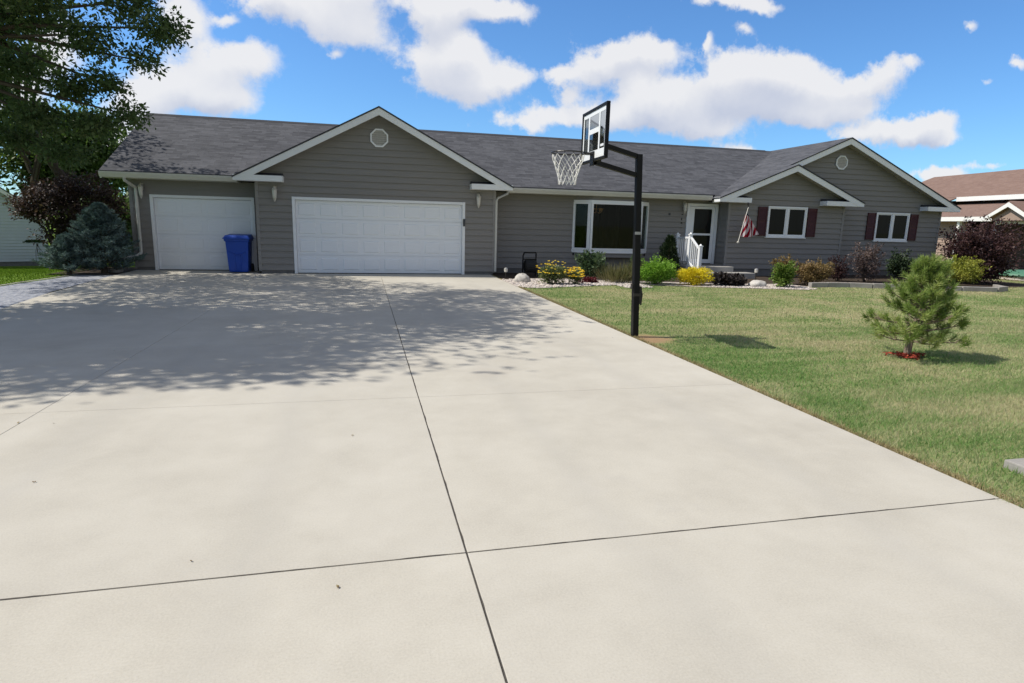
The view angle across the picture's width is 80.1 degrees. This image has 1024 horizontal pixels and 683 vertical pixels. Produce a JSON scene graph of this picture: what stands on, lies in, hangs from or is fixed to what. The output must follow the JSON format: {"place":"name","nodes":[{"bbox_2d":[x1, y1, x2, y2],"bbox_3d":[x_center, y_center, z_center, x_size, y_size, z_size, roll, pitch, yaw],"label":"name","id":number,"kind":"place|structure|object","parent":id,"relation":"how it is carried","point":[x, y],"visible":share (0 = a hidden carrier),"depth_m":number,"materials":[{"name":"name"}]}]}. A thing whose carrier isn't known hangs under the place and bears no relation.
{"place":"outdoors","nodes":[
{"label":"outdoors","id":0,"kind":"place"},
{"bbox_2d":[0,262,134,285],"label":"lawn grass","id":1,"kind":"structure","parent":0,"point":[11,271],"depth_m":16.46,"materials":[{"name":"green plant"}]},
{"bbox_2d":[109,267,123,272],"bbox_3d":[-11.006,-2.007,16.946,0.347,0.208,0.302,-1,11,-13],"label":"boulder","id":2,"kind":"object","parent":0,"point":[116,271],"visible":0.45,"depth_m":16.85,"materials":[{"name":"stone"}]},
{"bbox_2d":[0,270,1023,682],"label":"driveway","id":3,"kind":"structure","parent":0,"point":[216,426],"depth_m":3.49,"materials":[{"name":"concrete"}]},
{"bbox_2d":[222,234,253,271],"bbox_3d":[-7.956,-2.571,17.758,0.760,1.100,0.830,-1,11,-13],"label":"wheelie bin","id":4,"kind":"object","parent":3,"relation":"on","point":[239,251],"visible":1,"depth_m":17.48,"materials":[{"name":"blue plastic"}]},
{"bbox_2d":[0,284,994,682],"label":"driveway joint","id":5,"kind":"object","parent":3,"relation":"on","point":[464,544],"visible":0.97,"depth_m":3.06,"materials":[{"name":"grey concrete"}]},
{"bbox_2d":[0,216,1023,507],"bbox_3d":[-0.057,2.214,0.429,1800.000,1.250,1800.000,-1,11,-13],"label":"ground","id":6,"kind":"structure","parent":0,"point":[658,338],"depth_m":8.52,"materials":[{"name":"green plant"}]},
{"bbox_2d":[0,153,18,188],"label":"garden tree","id":7,"kind":"object","parent":6,"relation":"on","point":[5,175],"visible":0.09,"depth_m":40.60,"materials":[{"name":"green plant"}]},
{"bbox_2d":[0,187,48,265],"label":"neighbour house","id":8,"kind":"structure","parent":6,"relation":"on","point":[15,250],"depth_m":31.91,"materials":[{"name":"white"}]},
{"bbox_2d":[23,239,46,256],"bbox_3d":[-24.397,-4.610,31.306,1.118,1.298,0.884,-1,11,-13],"label":"table","id":9,"kind":"object","parent":6,"relation":"on","point":[33,241],"visible":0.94,"depth_m":31.08,"materials":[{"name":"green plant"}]},
{"bbox_2d":[0,15,84,266],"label":"maple tree","id":10,"kind":"object","parent":6,"relation":"on","point":[34,172],"visible":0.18,"depth_m":18.41,"materials":[{"name":"green plant"}]},
{"bbox_2d":[0,275,112,308],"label":"gravel strip","id":11,"kind":"object","parent":6,"relation":"on","point":[11,294],"visible":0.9,"depth_m":13.13,"materials":[{"name":"grey gravel"}]},
{"bbox_2d":[2,274,76,284],"bbox_3d":[-8.969,0.557,4.327,0.459,0.001,24.206,-1,11,-12],"label":"gravel edging","id":12,"kind":"object","parent":11,"relation":"on","point":[37,279],"visible":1,"depth_m":14.48,"materials":[{"name":"stone"}]},
{"bbox_2d":[1,169,130,269],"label":"purple tree","id":13,"kind":"object","parent":6,"relation":"on","point":[49,201],"visible":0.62,"depth_m":18.94,"materials":[{"name":"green plant"}]},
{"bbox_2d":[0,97,142,203],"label":"garden tree","id":14,"kind":"object","parent":6,"relation":"on","point":[46,170],"visible":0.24,"depth_m":37.62,"materials":[{"name":"green plant"}]},
{"bbox_2d":[46,267,137,274],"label":"spruce bed soil","id":15,"kind":"structure","parent":6,"relation":"on","point":[95,271],"depth_m":16.72,"materials":[{"name":"brown soil"}]},
{"bbox_2d":[30,233,106,274],"bbox_3d":[-11.672,-2.274,15.890,1.474,1.120,1.574,3,11,7],"label":"spruce shrub","id":16,"kind":"object","parent":15,"relation":"on","point":[65,242],"visible":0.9,"depth_m":15.74,"materials":[{"name":"green plant"}]},
{"bbox_2d":[56,202,148,272],"bbox_3d":[-11.205,-2.825,16.598,2.166,1.956,2.250,-7,14,-39],"label":"blue spruce","id":17,"kind":"object","parent":15,"relation":"on","point":[96,224],"visible":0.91,"depth_m":16.30,"materials":[{"name":"green plant"}]},
{"bbox_2d":[52,195,133,265],"bbox_3d":[-17.215,-4.620,26.308,4.833,3.449,4.118,-1,11,-13],"label":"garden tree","id":18,"kind":"object","parent":6,"relation":"on","point":[128,223],"visible":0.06,"depth_m":25.52,"materials":[{"name":"green plant"}]},
{"bbox_2d":[0,0,194,171],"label":"shade tree","id":19,"kind":"object","parent":6,"relation":"on","point":[18,26],"visible":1,"depth_m":9.09,"materials":[{"name":"green plant"}]},
{"bbox_2d":[113,187,128,198],"bbox_3d":[-21.249,-6.845,35.495,6.714,4.835,5.683,-1,11,-13],"label":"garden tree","id":20,"kind":"object","parent":6,"relation":"on","point":[127,194],"depth_m":33.94,"materials":[{"name":"green plant"}]},
{"bbox_2d":[98,106,961,278],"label":"ranch house","id":21,"kind":"structure","parent":6,"relation":"on","point":[378,190],"depth_m":19.76,"materials":[{"name":"grey wood"}]},
{"bbox_2d":[149,194,258,270],"bbox_3d":[-9.025,-3.173,17.964,2.790,2.170,0.150,-1,11,-13],"label":"garage door","id":22,"kind":"structure","parent":21,"relation":"in","point":[188,234],"depth_m":17.92,"materials":[{"name":"paint"}]},
{"bbox_2d":[292,197,464,273],"bbox_3d":[-3.902,-3.119,18.263,5.010,2.210,0.180,-1,11,-13],"label":"garage door","id":23,"kind":"structure","parent":21,"relation":"in","point":[333,235],"depth_m":18.26,"materials":[{"name":"paint"}]},
{"bbox_2d":[571,196,648,257],"bbox_3d":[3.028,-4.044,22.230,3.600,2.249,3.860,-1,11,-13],"label":"bay window","id":24,"kind":"structure","parent":21,"relation":"in","point":[602,224],"depth_m":22.15,"materials":[{"name":"white plastic"}]},
{"bbox_2d":[675,233,703,267],"bbox_3d":[5.923,-2.939,20.540,0.130,1.470,1.680,-1,11,-13],"label":"porch railing","id":25,"kind":"object","parent":21,"relation":"attached to","point":[690,253],"visible":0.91,"depth_m":20.36,"materials":[{"name":"white plastic"}]},
{"bbox_2d":[683,203,718,263],"bbox_3d":[6.677,-3.810,21.614,1.200,2.090,0.179,-1,11,-13],"label":"front door","id":26,"kind":"structure","parent":21,"relation":"in","point":[701,219],"depth_m":21.57,"materials":[{"name":"white paint"}]},
{"bbox_2d":[737,202,758,243],"bbox_3d":[7.884,-4.000,20.559,1.166,1.376,0.384,-6,13,-34],"label":"flag","id":27,"kind":"object","parent":21,"relation":"attached to","point":[748,229],"visible":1,"depth_m":20.68,"materials":[{"name":"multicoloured fabric"}]},
{"bbox_2d":[756,206,817,238],"bbox_3d":[9.737,-4.227,21.662,2.390,1.095,0.150,-1,11,-13],"label":"window","id":28,"kind":"structure","parent":21,"relation":"in","point":[782,222],"depth_m":21.63,"materials":[{"name":"white plastic"}]},
{"bbox_2d":[864,212,918,241],"bbox_3d":[14.565,-4.384,23.435,2.330,1.095,0.150,-1,11,-13],"label":"window","id":29,"kind":"structure","parent":21,"relation":"in","point":[888,227],"depth_m":23.41,"materials":[{"name":"white plastic"}]},
{"bbox_2d":[551,101,642,335],"bbox_3d":[1.195,-1.575,8.677,0.883,3.270,1.368,11,15,41],"label":"basketball hoop","id":30,"kind":"object","parent":6,"relation":"on","point":[601,147],"visible":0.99,"depth_m":8.59,"materials":[{"name":"metal"}]},
{"bbox_2d":[503,278,808,289],"bbox_3d":[4.247,-1.691,17.774,8.981,0.001,2.912,-1,11,-10],"label":"white gravel bed","id":31,"kind":"object","parent":6,"relation":"on","point":[673,284],"visible":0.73,"depth_m":17.52,"materials":[{"name":"white gravel"}]},
{"bbox_2d":[536,260,569,284],"bbox_3d":[1.088,-1.860,16.582,0.936,0.717,0.819,-1,11,-13],"label":"flower clump","id":32,"kind":"object","parent":31,"relation":"on","point":[553,273],"visible":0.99,"depth_m":16.54,"materials":[{"name":"yellow plant"}]},
{"bbox_2d":[566,267,584,283],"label":"flower clump","id":33,"kind":"object","parent":31,"relation":"on","point":[574,275],"visible":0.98,"depth_m":16.71,"materials":[{"name":"yellow plant"}]},
{"bbox_2d":[578,276,598,282],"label":"red plant","id":34,"kind":"object","parent":31,"relation":"on","point":[589,279],"visible":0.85,"depth_m":17.34,"materials":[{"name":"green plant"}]},
{"bbox_2d":[590,261,631,282],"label":"ornamental grass","id":35,"kind":"object","parent":31,"relation":"on","point":[612,274],"depth_m":17.50,"materials":[{"name":"green plant"}]},
{"bbox_2d":[606,258,652,282],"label":"ornamental grass","id":36,"kind":"object","parent":31,"relation":"on","point":[628,272],"depth_m":17.62,"materials":[{"name":"green plant"}]},
{"bbox_2d":[640,252,679,283],"bbox_3d":[4.142,-2.089,17.532,1.259,0.942,1.398,7,12,24],"label":"globe bush","id":37,"kind":"object","parent":31,"relation":"on","point":[661,272],"visible":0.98,"depth_m":17.35,"materials":[{"name":"green plant"}]},
{"bbox_2d":[675,266,714,284],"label":"globe bush","id":38,"kind":"object","parent":31,"relation":"on","point":[691,275],"visible":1,"depth_m":17.44,"materials":[{"name":"yellow plant"}]},
{"bbox_2d":[708,271,747,285],"bbox_3d":[6.215,-1.798,17.673,1.219,0.488,0.910,-1,11,-13],"label":"heuchera","id":39,"kind":"object","parent":31,"relation":"on","point":[729,279],"visible":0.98,"depth_m":17.50,"materials":[{"name":"purple plant"}]},
{"bbox_2d":[748,280,766,286],"bbox_3d":[7.096,-1.671,17.599,0.550,0.222,0.406,-1,11,-13],"label":"boulder","id":40,"kind":"object","parent":31,"relation":"on","point":[756,283],"visible":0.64,"depth_m":17.45,"materials":[{"name":"stone"}]},
{"bbox_2d":[769,254,796,265],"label":"leafy shrub","id":41,"kind":"object","parent":31,"relation":"on","point":[786,260],"visible":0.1,"depth_m":18.45,"materials":[{"name":"green plant"}]},
{"bbox_2d":[768,260,798,286],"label":"leafy shrub","id":42,"kind":"object","parent":31,"relation":"on","point":[783,275],"visible":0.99,"depth_m":17.48,"materials":[{"name":"green plant"}]},
{"bbox_2d":[493,273,1023,286],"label":"bed soil","id":43,"kind":"structure","parent":6,"relation":"on","point":[880,278],"depth_m":20.42,"materials":[{"name":"brown soil"}]},
{"bbox_2d":[522,252,538,276],"bbox_3d":[0.576,-2.408,19.080,0.464,0.772,0.415,-1,11,-13],"label":"garden stand","id":44,"kind":"object","parent":43,"relation":"on","point":[529,266],"visible":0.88,"depth_m":19.00,"materials":[{"name":"black metal"}]},
{"bbox_2d":[574,250,607,277],"bbox_3d":[2.381,-2.361,18.484,1.143,1.013,1.040,-1,11,-13],"label":"leafy shrub","id":45,"kind":"object","parent":43,"relation":"on","point":[587,263],"visible":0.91,"depth_m":18.34,"materials":[{"name":"green plant"}]},
{"bbox_2d":[658,234,679,271],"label":"evergreen shrub","id":46,"kind":"object","parent":43,"relation":"on","point":[669,244],"visible":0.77,"depth_m":20.31,"materials":[{"name":"green plant"}]},
{"bbox_2d":[793,255,837,284],"bbox_3d":[9.206,-2.178,18.713,1.550,0.920,1.075,2,11,2],"label":"bronze shrub","id":47,"kind":"object","parent":43,"relation":"on","point":[823,271],"visible":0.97,"depth_m":18.58,"materials":[{"name":"brown plant"}]},
{"bbox_2d":[828,255,851,280],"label":"smoky shrub","id":48,"kind":"object","parent":43,"relation":"on","point":[841,271],"visible":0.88,"depth_m":20.24,"materials":[{"name":"red plant"}]},
{"bbox_2d":[847,241,885,281],"bbox_3d":[11.628,-2.648,20.224,1.314,1.384,1.091,3,11,5],"label":"smoky shrub","id":49,"kind":"object","parent":43,"relation":"on","point":[863,264],"visible":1,"depth_m":20.08,"materials":[{"name":"purple plant"}]},
{"bbox_2d":[883,247,917,279],"bbox_3d":[13.590,-2.717,21.345,1.477,1.194,1.077,-1,11,-13],"label":"leafy shrub","id":50,"kind":"object","parent":43,"relation":"on","point":[897,265],"visible":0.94,"depth_m":21.21,"materials":[{"name":"green plant"}]},
{"bbox_2d":[945,254,991,284],"bbox_3d":[13.951,-2.228,19.266,2.245,1.061,1.227,-1,11,-13],"label":"chartreuse shrub","id":51,"kind":"object","parent":43,"relation":"on","point":[967,269],"visible":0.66,"depth_m":19.19,"materials":[{"name":"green plant"}]},
{"bbox_2d":[808,282,827,287],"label":"edging block","id":52,"kind":"structure","parent":6,"relation":"on","point":[817,284],"depth_m":18.02,"materials":[{"name":"concrete"}]},
{"bbox_2d":[827,282,849,287],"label":"edging block","id":53,"kind":"structure","parent":6,"relation":"on","point":[838,284],"depth_m":18.18,"materials":[{"name":"concrete"}]},
{"bbox_2d":[848,282,872,287],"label":"edging block","id":54,"kind":"structure","parent":6,"relation":"on","point":[861,285],"depth_m":18.16,"materials":[{"name":"concrete"}]},
{"bbox_2d":[872,283,894,288],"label":"edging block","id":55,"kind":"structure","parent":6,"relation":"on","point":[877,285],"depth_m":18.08,"materials":[{"name":"concrete"}]},
{"bbox_2d":[881,351,924,360],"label":"bark mulch","id":56,"kind":"object","parent":6,"relation":"on","point":[912,355],"visible":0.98,"depth_m":8.13,"materials":[{"name":"red wood"}]},
{"bbox_2d":[859,252,972,357],"bbox_3d":[5.387,-0.486,8.147,1.381,1.455,1.321,-1,11,-13],"label":"young pine","id":57,"kind":"object","parent":6,"relation":"on","point":[925,271],"visible":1,"depth_m":7.92,"materials":[{"name":"green plant"}]},
{"bbox_2d":[922,169,1023,269],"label":"brown roof house","id":58,"kind":"structure","parent":6,"relation":"on","point":[995,195],"depth_m":32.21,"materials":[{"name":"brown"}]},
{"bbox_2d":[935,219,1023,284],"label":"burgundy shrub","id":59,"kind":"object","parent":6,"relation":"on","point":[992,253],"visible":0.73,"depth_m":20.36,"materials":[{"name":"purple plant"}]},
{"bbox_2d":[961,286,997,291],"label":"edging block","id":60,"kind":"structure","parent":6,"relation":"on","point":[978,289],"depth_m":17.92,"materials":[{"name":"concrete"}]},
{"bbox_2d":[937,214,1023,262],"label":"burgundy shrub","id":61,"kind":"object","parent":6,"relation":"on","point":[1012,223],"visible":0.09,"depth_m":23.57,"materials":[{"name":"purple plant"}]},
{"bbox_2d":[997,286,1007,291],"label":"edging block","id":62,"kind":"structure","parent":6,"relation":"on","point":[1002,288],"depth_m":18.08,"materials":[{"name":"concrete"}]},
{"bbox_2d":[999,270,1023,280],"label":"sandbox","id":63,"kind":"object","parent":6,"relation":"on","point":[1020,277],"visible":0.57,"depth_m":22.62,"materials":[{"name":"green plastic"}]},
{"bbox_2d":[1003,458,1023,475],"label":"paver","id":64,"kind":"object","parent":6,"relation":"on","point":[1015,463],"visible":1,"depth_m":4.30,"materials":[{"name":"concrete"}]},
{"bbox_2d":[0,0,1023,203],"label":"sky","id":65,"kind":"structure","parent":0,"point":[935,88],"materials":[{"name":"blue"}]},
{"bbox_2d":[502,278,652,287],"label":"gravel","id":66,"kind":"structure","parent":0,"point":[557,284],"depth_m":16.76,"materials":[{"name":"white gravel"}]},
{"bbox_2d":[514,273,530,281],"bbox_3d":[0.278,-1.779,17.069,0.480,0.287,0.389,-1,11,-13],"label":"boulder","id":67,"kind":"object","parent":66,"relation":"on","point":[521,277],"visible":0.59,"depth_m":16.93,"materials":[{"name":"stone"}]},
{"bbox_2d":[698,283,816,288],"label":"gravel","id":68,"kind":"structure","parent":0,"point":[770,286],"depth_m":17.39,"materials":[{"name":"white gravel"}]},
{"bbox_2d":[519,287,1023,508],"bbox_3d":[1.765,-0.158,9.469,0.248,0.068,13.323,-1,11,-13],"label":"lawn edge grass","id":69,"kind":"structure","parent":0,"point":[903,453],"depth_m":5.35,"materials":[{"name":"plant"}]}
]}

